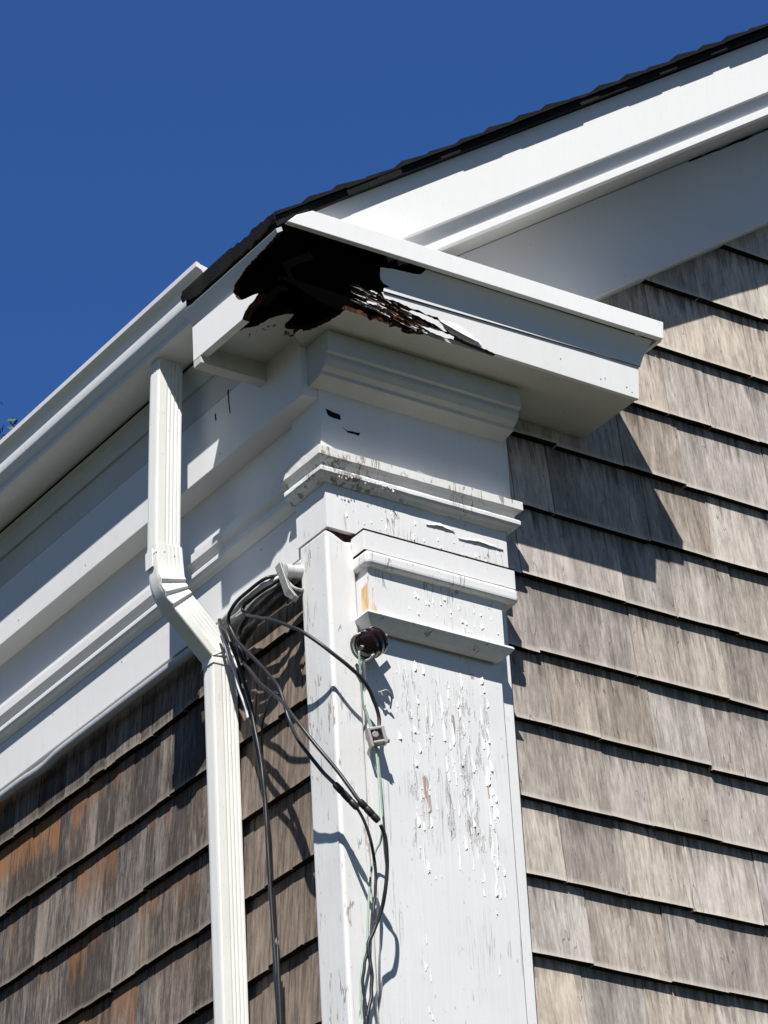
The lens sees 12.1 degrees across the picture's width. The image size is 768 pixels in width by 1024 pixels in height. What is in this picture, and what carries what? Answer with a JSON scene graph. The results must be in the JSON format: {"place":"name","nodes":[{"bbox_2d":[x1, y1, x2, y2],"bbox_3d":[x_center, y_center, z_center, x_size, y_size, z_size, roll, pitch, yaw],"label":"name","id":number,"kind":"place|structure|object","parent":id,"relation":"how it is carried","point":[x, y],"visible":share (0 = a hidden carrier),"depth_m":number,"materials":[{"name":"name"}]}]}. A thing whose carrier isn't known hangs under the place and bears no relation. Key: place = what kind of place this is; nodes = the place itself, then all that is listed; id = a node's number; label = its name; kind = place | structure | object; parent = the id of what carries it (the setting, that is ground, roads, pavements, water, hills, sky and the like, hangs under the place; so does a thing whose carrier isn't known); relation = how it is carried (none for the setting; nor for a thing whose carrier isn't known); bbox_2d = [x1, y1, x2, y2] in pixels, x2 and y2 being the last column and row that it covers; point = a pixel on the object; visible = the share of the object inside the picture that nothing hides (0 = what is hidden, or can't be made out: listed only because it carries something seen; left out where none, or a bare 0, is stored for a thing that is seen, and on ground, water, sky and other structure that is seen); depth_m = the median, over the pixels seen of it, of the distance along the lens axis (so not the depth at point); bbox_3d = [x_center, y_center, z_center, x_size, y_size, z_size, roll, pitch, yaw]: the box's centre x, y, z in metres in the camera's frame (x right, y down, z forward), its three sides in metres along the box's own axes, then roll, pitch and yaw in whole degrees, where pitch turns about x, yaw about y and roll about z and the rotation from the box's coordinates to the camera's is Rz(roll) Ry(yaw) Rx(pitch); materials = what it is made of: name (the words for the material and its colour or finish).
{"place":"outdoors","nodes":[
{"label":"outdoors","id":0,"kind":"place"},
{"bbox_2d":[0,0,767,439],"label":"sky","id":1,"kind":"structure","parent":0,"point":[142,141],"materials":[{"name":"blue"}]},
{"label":"ground","id":2,"kind":"structure","parent":0,"visible":0},
{"bbox_2d":[0,402,17,438],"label":"tree","id":3,"kind":"object","parent":2,"relation":"on","point":[14,420],"depth_m":24.83,"materials":[{"name":"green plant"}]},
{"bbox_2d":[0,23,767,1023],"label":"house","id":4,"kind":"structure","parent":2,"relation":"on","point":[474,427],"depth_m":9.12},
{"bbox_2d":[0,261,206,529],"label":"rain gutter","id":5,"kind":"object","parent":4,"relation":"attached to","point":[87,406],"visible":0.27,"depth_m":9.60,"materials":[{"name":"white metal"}]},
{"bbox_2d":[0,560,300,804],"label":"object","id":6,"kind":"object","parent":4,"relation":"attached to","point":[52,759],"visible":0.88,"depth_m":9.51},
{"bbox_2d":[145,358,248,1023],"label":"downspout","id":7,"kind":"object","parent":4,"relation":"attached to","point":[188,618],"visible":0.98,"depth_m":9.00,"materials":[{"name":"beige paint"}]},
{"bbox_2d":[220,618,276,1019],"bbox_3d":[-0.215,2.540,7.755,0.019,5.259,0.166,23,-38,-39],"label":"riser cable","id":8,"kind":"object","parent":7,"relation":"attached to","point":[250,722],"visible":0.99,"depth_m":8.82,"materials":[{"name":"black rubber"}]},
{"bbox_2d":[275,562,303,601],"bbox_3d":[-0.222,0.174,8.779,0.055,0.119,0.075,15,-34,-31],"label":"cable bracket","id":9,"kind":"object","parent":4,"relation":"attached to","point":[286,572],"visible":1,"depth_m":8.77,"materials":[{"name":"grey metal"}]},
{"bbox_2d":[221,576,278,624],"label":"entrance cable","id":10,"kind":"object","parent":9,"relation":"attached to","point":[257,589],"visible":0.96,"depth_m":8.84,"materials":[{"name":"white plastic"}]},
{"bbox_2d":[217,624,248,718],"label":"riser cable","id":11,"kind":"object","parent":10,"relation":"hanging from","point":[234,672],"visible":1,"depth_m":8.94,"materials":[{"name":"white plastic"}]},
{"bbox_2d":[218,618,282,1023],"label":"riser cable","id":12,"kind":"object","parent":10,"relation":"hanging from","point":[276,959],"visible":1,"depth_m":8.63,"materials":[{"name":"black rubber"}]},
{"bbox_2d":[224,578,291,627],"bbox_3d":[-0.325,0.227,8.908,0.041,0.040,0.331,14,-33,-29],"label":"entrance cable","id":13,"kind":"object","parent":9,"relation":"attached to","point":[250,606],"visible":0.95,"depth_m":8.87,"materials":[{"name":"grey rubber"}]},
{"bbox_2d":[235,580,293,662],"bbox_3d":[-0.297,0.272,8.833,0.029,0.144,0.235,18,-35,-34],"label":"entrance cable","id":14,"kind":"object","parent":9,"relation":"attached to","point":[265,601],"visible":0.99,"depth_m":8.86,"materials":[{"name":"black rubber"}]},
{"bbox_2d":[242,660,375,813],"bbox_3d":[-0.230,0.501,8.547,0.116,0.635,0.497,19,-36,-34],"label":"service cable","id":15,"kind":"object","parent":14,"relation":"hanging from","point":[306,733],"visible":1,"depth_m":8.39,"materials":[{"name":"black rubber"}]},
{"bbox_2d":[260,690,278,763],"bbox_3d":[-0.273,0.536,8.687,0.010,0.197,0.250,3,-29,-11],"label":"loop wire","id":16,"kind":"object","parent":15,"relation":"hanging from","point":[264,715],"visible":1,"depth_m":8.79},
{"bbox_2d":[357,799,380,822],"bbox_3d":[-0.034,0.682,8.267,0.054,0.057,0.017,6,-30,-16],"label":"splice sleeve","id":17,"kind":"object","parent":15,"relation":"attached to","point":[369,811],"visible":1,"depth_m":8.26,"materials":[{"name":"black rubber"}]},
{"bbox_2d":[364,824,388,1023],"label":"drop wire","id":18,"kind":"object","parent":17,"relation":"hanging from","point":[369,939],"visible":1,"depth_m":8.20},
{"bbox_2d":[240,584,298,662],"bbox_3d":[-0.292,0.272,8.882,0.040,0.082,0.298,13,-32,-27],"label":"entrance cable","id":19,"kind":"object","parent":9,"relation":"attached to","point":[271,607],"visible":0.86,"depth_m":8.87,"materials":[{"name":"black rubber"}]},
{"bbox_2d":[245,580,301,643],"bbox_3d":[-0.282,0.242,8.908,0.035,0.044,0.305,14,-33,-28],"label":"entrance cable","id":20,"kind":"object","parent":9,"relation":"attached to","point":[298,583],"visible":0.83,"depth_m":8.86,"materials":[{"name":"black rubber"}]},
{"bbox_2d":[227,573,334,784],"bbox_3d":[-0.247,0.447,8.610,0.078,0.718,0.453,20,-36,-35],"label":"service cable","id":21,"kind":"object","parent":9,"relation":"attached to","point":[277,685],"visible":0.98,"depth_m":8.72,"materials":[{"name":"black rubber"}]},
{"bbox_2d":[333,782,359,809],"bbox_3d":[-0.087,0.652,8.325,0.061,0.070,0.017,0,-29,-6],"label":"splice sleeve","id":22,"kind":"object","parent":21,"relation":"attached to","point":[346,796],"visible":1,"depth_m":8.32,"materials":[{"name":"black rubber"}]},
{"bbox_2d":[356,808,376,1015],"bbox_3d":[0.060,2.711,7.244,0.057,4.601,0.068,15,-34,-31],"label":"drop wire","id":23,"kind":"object","parent":22,"relation":"hanging from","point":[373,902],"visible":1,"depth_m":8.25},
{"bbox_2d":[241,578,380,725],"bbox_3d":[-0.214,0.339,8.649,0.377,0.463,0.148,-18,-32,25],"label":"service cable","id":24,"kind":"object","parent":9,"relation":"attached to","point":[333,654],"visible":1,"depth_m":8.54,"materials":[{"name":"black rubber"}]},
{"bbox_2d":[350,627,387,661],"bbox_3d":[-0.029,0.315,8.597,0.103,0.091,0.076,15,-34,-31],"label":"insulator","id":25,"kind":"object","parent":4,"relation":"attached to","point":[370,643],"visible":1,"depth_m":8.57,"materials":[{"name":"brown ceramic"}]},
{"bbox_2d":[358,651,382,1023],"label":"ground wire","id":26,"kind":"object","parent":25,"relation":"hanging from","point":[380,798],"visible":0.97,"depth_m":8.39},
{"bbox_2d":[365,725,389,749],"bbox_3d":[-0.015,0.527,8.494,0.056,0.060,0.031,3,-29,-11],"label":"wire clamp","id":27,"kind":"object","parent":4,"relation":"attached to","point":[379,736],"visible":1,"depth_m":8.48,"materials":[{"name":"metal"}]},
{"bbox_2d":[376,689,392,708],"bbox_3d":[0.005,0.441,8.580,0.048,0.037,0.024,22,-38,-38],"label":"tie wire","id":28,"kind":"object","parent":4,"relation":"attached to","point":[388,691],"visible":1,"depth_m":8.58,"materials":[{"name":"grey metal"}]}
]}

